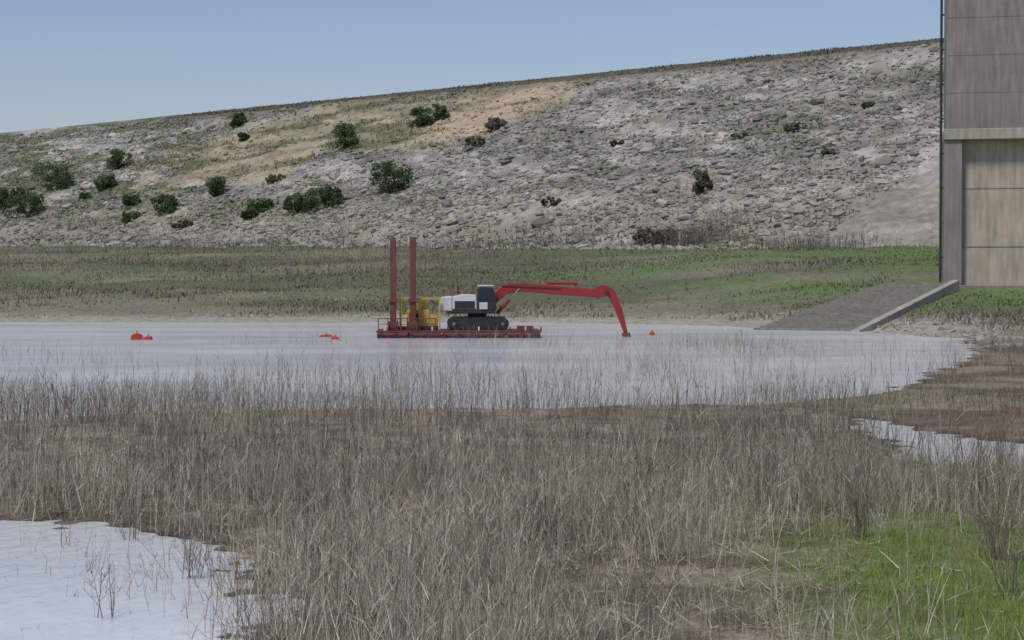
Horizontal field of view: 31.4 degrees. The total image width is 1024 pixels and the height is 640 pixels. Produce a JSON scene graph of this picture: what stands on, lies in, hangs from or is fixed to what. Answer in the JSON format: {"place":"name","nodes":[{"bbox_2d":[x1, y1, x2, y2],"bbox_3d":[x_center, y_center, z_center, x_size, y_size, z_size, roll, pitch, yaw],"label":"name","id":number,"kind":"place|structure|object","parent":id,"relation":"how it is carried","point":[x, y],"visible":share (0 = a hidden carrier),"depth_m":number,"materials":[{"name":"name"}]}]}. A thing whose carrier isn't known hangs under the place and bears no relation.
{"place":"outdoors","nodes":[
{"label":"outdoors","id":0,"kind":"place"},
{"bbox_2d":[0,38,943,247],"bbox_3d":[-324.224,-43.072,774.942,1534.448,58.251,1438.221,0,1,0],"label":"dam embankment","id":1,"kind":"structure","parent":0,"point":[907,213],"depth_m":425.64,"materials":[{"name":"grey stone"}]},
{"bbox_2d":[0,185,15,208],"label":"shrub","id":2,"kind":"object","parent":1,"relation":"on","point":[3,196],"visible":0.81,"depth_m":541.90,"materials":[{"name":"green plant"}]},
{"bbox_2d":[10,187,26,198],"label":"shrub","id":3,"kind":"object","parent":1,"relation":"on","point":[14,193],"visible":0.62,"depth_m":547.96,"materials":[{"name":"green plant"}]},
{"bbox_2d":[3,189,45,217],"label":"shrub","id":4,"kind":"object","parent":1,"relation":"on","point":[34,201],"visible":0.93,"depth_m":519.09,"materials":[{"name":"green plant"}]},
{"bbox_2d":[30,158,76,189],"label":"shrub","id":5,"kind":"object","parent":1,"relation":"on","point":[60,180],"visible":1,"depth_m":541.94,"materials":[{"name":"green plant"}]},
{"bbox_2d":[78,192,93,198],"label":"shrub","id":6,"kind":"object","parent":1,"relation":"on","point":[82,195],"visible":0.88,"depth_m":521.92,"materials":[{"name":"green plant"}]},
{"bbox_2d":[93,173,117,190],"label":"shrub","id":7,"kind":"object","parent":1,"relation":"on","point":[107,181],"visible":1,"depth_m":529.98,"materials":[{"name":"green plant"}]},
{"bbox_2d":[104,147,132,169],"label":"shrub","id":8,"kind":"object","parent":1,"relation":"on","point":[115,163],"visible":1,"depth_m":552.48,"materials":[{"name":"green plant"}]},
{"bbox_2d":[121,210,142,223],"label":"shrub","id":9,"kind":"object","parent":1,"relation":"on","point":[126,218],"visible":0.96,"depth_m":478.57,"materials":[{"name":"green plant"}]},
{"bbox_2d":[122,193,142,206],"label":"shrub","id":10,"kind":"object","parent":1,"relation":"on","point":[131,199],"visible":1,"depth_m":495.34,"materials":[{"name":"green plant"}]},
{"bbox_2d":[150,192,179,213],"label":"shrub","id":11,"kind":"object","parent":1,"relation":"on","point":[170,203],"visible":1,"depth_m":471.81,"materials":[{"name":"green plant"}]},
{"bbox_2d":[170,219,193,228],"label":"shrub","id":12,"kind":"object","parent":1,"relation":"on","point":[181,223],"visible":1,"depth_m":454.04,"materials":[{"name":"green plant"}]},
{"bbox_2d":[204,175,226,195],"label":"shrub","id":13,"kind":"object","parent":1,"relation":"on","point":[216,186],"visible":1,"depth_m":479.27,"materials":[{"name":"green plant"}]},
{"bbox_2d":[229,111,248,126],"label":"shrub","id":14,"kind":"object","parent":1,"relation":"on","point":[238,119],"visible":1,"depth_m":558.62,"materials":[{"name":"green plant"}]},
{"bbox_2d":[237,132,249,140],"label":"shrub","id":15,"kind":"object","parent":1,"relation":"on","point":[244,136],"visible":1,"depth_m":539.05,"materials":[{"name":"green plant"}]},
{"bbox_2d":[240,207,259,218],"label":"shrub","id":16,"kind":"object","parent":1,"relation":"on","point":[248,211],"visible":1,"depth_m":441.17,"materials":[{"name":"green plant"}]},
{"bbox_2d":[246,197,273,213],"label":"shrub","id":17,"kind":"object","parent":1,"relation":"on","point":[260,206],"visible":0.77,"depth_m":447.30,"materials":[{"name":"green plant"}]},
{"bbox_2d":[265,174,285,181],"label":"shrub","id":18,"kind":"object","parent":1,"relation":"on","point":[270,178],"visible":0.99,"depth_m":472.35,"materials":[{"name":"green plant"}]},
{"bbox_2d":[282,192,318,211],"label":"shrub","id":19,"kind":"object","parent":1,"relation":"on","point":[296,204],"visible":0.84,"depth_m":432.80,"materials":[{"name":"green plant"}]},
{"bbox_2d":[303,185,343,206],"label":"shrub","id":20,"kind":"object","parent":1,"relation":"on","point":[329,194],"visible":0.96,"depth_m":428.67,"materials":[{"name":"green plant"}]},
{"bbox_2d":[327,121,360,147],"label":"shrub","id":21,"kind":"object","parent":1,"relation":"on","point":[344,130],"visible":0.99,"depth_m":480.74,"materials":[{"name":"green plant"}]},
{"bbox_2d":[2,115,725,254],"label":"bare brush thicket","id":22,"kind":"object","parent":1,"relation":"on","point":[161,246],"visible":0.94,"depth_m":404.61,"materials":[{"name":"plant"}]},
{"bbox_2d":[367,158,415,193],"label":"shrub","id":23,"kind":"object","parent":1,"relation":"on","point":[386,170],"visible":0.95,"depth_m":427.62,"materials":[{"name":"green plant"}]},
{"bbox_2d":[405,106,434,126],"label":"shrub","id":24,"kind":"object","parent":1,"relation":"on","point":[422,118],"visible":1,"depth_m":486.41,"materials":[{"name":"green plant"}]},
{"bbox_2d":[433,104,450,119],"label":"shrub","id":25,"kind":"object","parent":1,"relation":"on","point":[441,111],"visible":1,"depth_m":487.20,"materials":[{"name":"green plant"}]},
{"bbox_2d":[0,42,943,249],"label":"riprap rocks","id":26,"kind":"object","parent":1,"relation":"on","point":[541,223],"visible":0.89,"depth_m":411.46,"materials":[{"name":"stone"}]},
{"bbox_2d":[0,41,943,247],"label":"slope weeds","id":27,"kind":"object","parent":1,"relation":"on","point":[388,129],"visible":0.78,"depth_m":459.15,"materials":[{"name":"grey plant"}]},
{"bbox_2d":[464,135,485,145],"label":"shrub","id":28,"kind":"object","parent":1,"relation":"on","point":[471,141],"visible":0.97,"depth_m":450.10,"materials":[{"name":"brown plant"}]},
{"bbox_2d":[484,117,507,129],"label":"shrub","id":29,"kind":"object","parent":1,"relation":"on","point":[495,123],"visible":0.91,"depth_m":458.38,"materials":[{"name":"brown plant"}]},
{"bbox_2d":[264,161,788,255],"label":"bare brush thicket","id":30,"kind":"object","parent":1,"relation":"on","point":[498,243],"visible":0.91,"depth_m":351.29,"materials":[{"name":"grey plant"}]},
{"bbox_2d":[150,38,939,120],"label":"crest grass","id":31,"kind":"structure","parent":1,"relation":"on","point":[498,82],"depth_m":486.53,"materials":[{"name":"brown plant"}]},
{"bbox_2d":[540,195,561,205],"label":"shrub","id":32,"kind":"object","parent":1,"relation":"on","point":[552,201],"visible":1,"depth_m":378.10,"materials":[{"name":"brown plant"}]},
{"bbox_2d":[609,139,624,146],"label":"shrub","id":33,"kind":"object","parent":1,"relation":"on","point":[614,141],"visible":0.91,"depth_m":411.42,"materials":[{"name":"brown plant"}]},
{"bbox_2d":[591,194,794,249],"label":"bare brush thicket","id":34,"kind":"object","parent":1,"relation":"on","point":[691,235],"visible":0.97,"depth_m":328.59,"materials":[{"name":"grey plant"}]},
{"bbox_2d":[691,169,713,193],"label":"shrub","id":35,"kind":"object","parent":1,"relation":"on","point":[702,179],"visible":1,"depth_m":356.35,"materials":[{"name":"green plant"}]},
{"bbox_2d":[730,132,752,137],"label":"shrub","id":36,"kind":"object","parent":1,"relation":"on","point":[736,134],"visible":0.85,"depth_m":385.19,"materials":[{"name":"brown plant"}]},
{"bbox_2d":[783,123,807,131],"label":"shrub","id":37,"kind":"object","parent":1,"relation":"on","point":[792,127],"visible":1,"depth_m":377.72,"materials":[{"name":"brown plant"}]},
{"bbox_2d":[821,148,834,155],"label":"shrub","id":38,"kind":"object","parent":1,"relation":"on","point":[827,151],"visible":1,"depth_m":357.02,"materials":[{"name":"brown plant"}]},
{"bbox_2d":[860,100,875,108],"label":"shrub","id":39,"kind":"object","parent":1,"relation":"on","point":[863,105],"visible":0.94,"depth_m":380.45,"materials":[{"name":"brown plant"}]},
{"bbox_2d":[0,0,943,132],"label":"sky","id":40,"kind":"structure","parent":0,"point":[63,63],"materials":[{"name":"blue"}]},
{"bbox_2d":[0,245,1023,639],"bbox_3d":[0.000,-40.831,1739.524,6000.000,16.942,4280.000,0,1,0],"label":"ground","id":41,"kind":"structure","parent":0,"point":[140,307],"depth_m":61.35,"materials":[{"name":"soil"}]},
{"bbox_2d":[54,452,87,495],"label":"bare bush","id":42,"kind":"object","parent":41,"relation":"on","point":[71,473],"visible":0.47,"depth_m":36.54,"materials":[{"name":"brown plant"}]},
{"bbox_2d":[110,506,141,540],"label":"bare bush","id":43,"kind":"object","parent":41,"relation":"on","point":[134,525],"visible":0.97,"depth_m":31.65,"materials":[{"name":"plant"}]},
{"bbox_2d":[126,484,220,578],"bbox_3d":[-5.100,3.231,27.560,1.454,1.556,0.967,0,1,0],"label":"bare bush","id":44,"kind":"object","parent":41,"relation":"on","point":[190,553],"visible":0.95,"depth_m":27.58,"materials":[{"name":"brown plant"}]},
{"bbox_2d":[154,404,202,479],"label":"bare bush","id":45,"kind":"object","parent":41,"relation":"on","point":[172,440],"visible":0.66,"depth_m":40.08,"materials":[{"name":"brown plant"}]},
{"bbox_2d":[201,531,258,595],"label":"bare bush","id":46,"kind":"object","parent":41,"relation":"on","point":[205,560],"visible":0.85,"depth_m":26.04,"materials":[{"name":"brown plant"}]},
{"bbox_2d":[0,246,619,285],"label":"bare brush thicket","id":47,"kind":"object","parent":41,"relation":"on","point":[129,263],"visible":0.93,"depth_m":317.21,"materials":[{"name":"plant"}]},
{"bbox_2d":[285,451,335,538],"bbox_3d":[-3.460,2.972,31.175,1.041,1.656,0.934,-1,2,-35],"label":"bare bush","id":48,"kind":"object","parent":41,"relation":"on","point":[307,491],"visible":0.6,"depth_m":31.14,"materials":[{"name":"brown plant"}]},
{"bbox_2d":[5,186,834,287],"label":"bare brush thicket","id":49,"kind":"object","parent":41,"relation":"on","point":[347,260],"visible":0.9,"depth_m":297.87,"materials":[{"name":"brown plant"}]},
{"bbox_2d":[389,401,455,501],"bbox_3d":[-1.728,2.611,36.171,1.499,2.090,1.539,0,1,0],"label":"bare bush","id":50,"kind":"object","parent":41,"relation":"on","point":[431,456],"visible":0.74,"depth_m":36.03,"materials":[{"name":"brown plant"}]},
{"bbox_2d":[0,401,1023,639],"bbox_3d":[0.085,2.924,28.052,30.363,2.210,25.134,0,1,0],"label":"reed bed","id":51,"kind":"object","parent":41,"relation":"on","point":[370,548],"visible":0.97,"depth_m":29.77,"materials":[{"name":"beige plant"}]},
{"bbox_2d":[0,242,1023,334],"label":"marsh vegetation","id":52,"kind":"object","parent":41,"relation":"on","point":[984,313],"visible":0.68,"depth_m":251.21,"materials":[{"name":"green plant"}]},
{"bbox_2d":[502,455,578,543],"bbox_3d":[0.420,3.001,30.053,1.000,1.512,1.022,1,2,36],"label":"bare bush","id":53,"kind":"object","parent":41,"relation":"on","point":[541,513],"visible":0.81,"depth_m":29.99,"materials":[{"name":"brown plant"}]},
{"bbox_2d":[597,436,679,515],"bbox_3d":[2.389,2.879,34.086,1.586,1.656,0.914,0,1,-15],"label":"bare bush","id":54,"kind":"object","parent":41,"relation":"on","point":[646,454],"visible":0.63,"depth_m":34.12,"materials":[{"name":"brown plant"}]},
{"bbox_2d":[632,227,676,244],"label":"shrub","id":55,"kind":"object","parent":41,"relation":"on","point":[648,230],"visible":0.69,"depth_m":332.79,"materials":[{"name":"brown plant"}]},
{"bbox_2d":[733,429,794,502],"bbox_3d":[4.944,2.822,36.033,1.231,1.718,1.113,-1,1,-27],"label":"bare bush","id":56,"kind":"object","parent":41,"relation":"on","point":[767,477],"visible":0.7,"depth_m":36.04,"materials":[{"name":"brown plant"}]},
{"bbox_2d":[533,446,1023,639],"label":"green grass","id":57,"kind":"structure","parent":41,"relation":"on","point":[892,567],"depth_m":27.00,"materials":[{"name":"green plant"}]},
{"bbox_2d":[726,221,932,250],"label":"bare brush thicket","id":58,"kind":"object","parent":41,"relation":"on","point":[800,243],"visible":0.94,"depth_m":298.68,"materials":[{"name":"grey plant"}]},
{"bbox_2d":[753,282,946,330],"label":"concrete ramp","id":59,"kind":"structure","parent":41,"relation":"on","point":[850,312],"depth_m":177.95,"materials":[{"name":"grey concrete"}]},
{"bbox_2d":[825,434,887,537],"bbox_3d":[5.927,2.786,31.001,1.109,1.952,1.158,0,1,0],"label":"bare bush","id":60,"kind":"object","parent":41,"relation":"on","point":[857,516],"visible":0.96,"depth_m":30.97,"materials":[{"name":"brown plant"}]},
{"bbox_2d":[851,280,958,331],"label":"wall","id":61,"kind":"structure","parent":41,"relation":"on","point":[943,290],"depth_m":178.67,"materials":[{"name":"concrete"}]},
{"bbox_2d":[873,318,1023,348],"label":"shore stones","id":62,"kind":"object","parent":41,"relation":"on","point":[888,328],"visible":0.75,"depth_m":147.54,"materials":[{"name":"stone"}]},
{"bbox_2d":[939,416,1016,500],"bbox_3d":[9.152,2.779,36.026,1.301,1.753,1.300,0,1,-12],"label":"bare bush","id":63,"kind":"object","parent":41,"relation":"on","point":[978,474],"visible":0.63,"depth_m":36.07,"materials":[{"name":"brown plant"}]},
{"bbox_2d":[939,0,1023,288],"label":"intake tower","id":64,"kind":"structure","parent":41,"relation":"on","point":[981,203],"depth_m":199.38,"materials":[{"name":"concrete"}]},
{"bbox_2d":[954,441,1023,560],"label":"bare bush","id":65,"kind":"object","parent":41,"relation":"on","point":[998,521],"visible":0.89,"depth_m":28.54,"materials":[{"name":"brown plant"}]},
{"bbox_2d":[966,507,1023,593],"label":"bare bush","id":66,"kind":"object","parent":41,"relation":"on","point":[1014,550],"visible":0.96,"depth_m":25.53,"materials":[{"name":"brown plant"}]},
{"bbox_2d":[979,409,1023,471],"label":"bare bush","id":67,"kind":"object","parent":41,"relation":"on","point":[1005,437],"visible":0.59,"depth_m":41.04,"materials":[{"name":"brown plant"}]},
{"bbox_2d":[0,322,1023,639],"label":"pond water","id":68,"kind":"structure","parent":0,"point":[32,592],"depth_m":87.52,"materials":[{"name":"grey liquid"}]},
{"bbox_2d":[79,543,129,618],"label":"bare bush","id":69,"kind":"object","parent":68,"relation":"in","point":[101,580],"visible":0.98,"depth_m":24.36,"materials":[{"name":"brown plant"}]},
{"bbox_2d":[130,331,143,339],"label":"marker buoy","id":70,"kind":"object","parent":68,"relation":"on","point":[136,336],"visible":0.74,"depth_m":138.90,"materials":[{"name":"red plastic"}]},
{"bbox_2d":[144,335,152,339],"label":"marker buoy","id":71,"kind":"object","parent":68,"relation":"on","point":[148,337],"visible":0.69,"depth_m":139.17,"materials":[{"name":"red plastic"}]},
{"bbox_2d":[319,333,332,336],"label":"marker buoy","id":72,"kind":"object","parent":68,"relation":"on","point":[325,335],"visible":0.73,"depth_m":145.88,"materials":[{"name":"red plastic"}]},
{"bbox_2d":[376,237,541,337],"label":"dredge barge","id":73,"kind":"object","parent":68,"relation":"on","point":[421,321],"visible":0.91,"depth_m":143.30,"materials":[{"name":"red metal"}]},
{"bbox_2d":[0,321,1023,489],"bbox_3d":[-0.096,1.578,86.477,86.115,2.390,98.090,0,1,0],"label":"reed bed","id":74,"kind":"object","parent":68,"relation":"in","point":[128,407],"visible":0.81,"depth_m":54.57,"materials":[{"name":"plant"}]},
{"bbox_2d":[440,281,630,336],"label":"long reach excavator","id":75,"kind":"object","parent":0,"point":[488,298],"visible":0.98,"depth_m":144.72,"materials":[{"name":"red metal"}]},
{"bbox_2d":[479,302,486,308],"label":"cab door panel","id":76,"kind":"structure","parent":75,"relation":"in","point":[482,305],"depth_m":144.65,"materials":[{"name":"white paint"}]}
]}

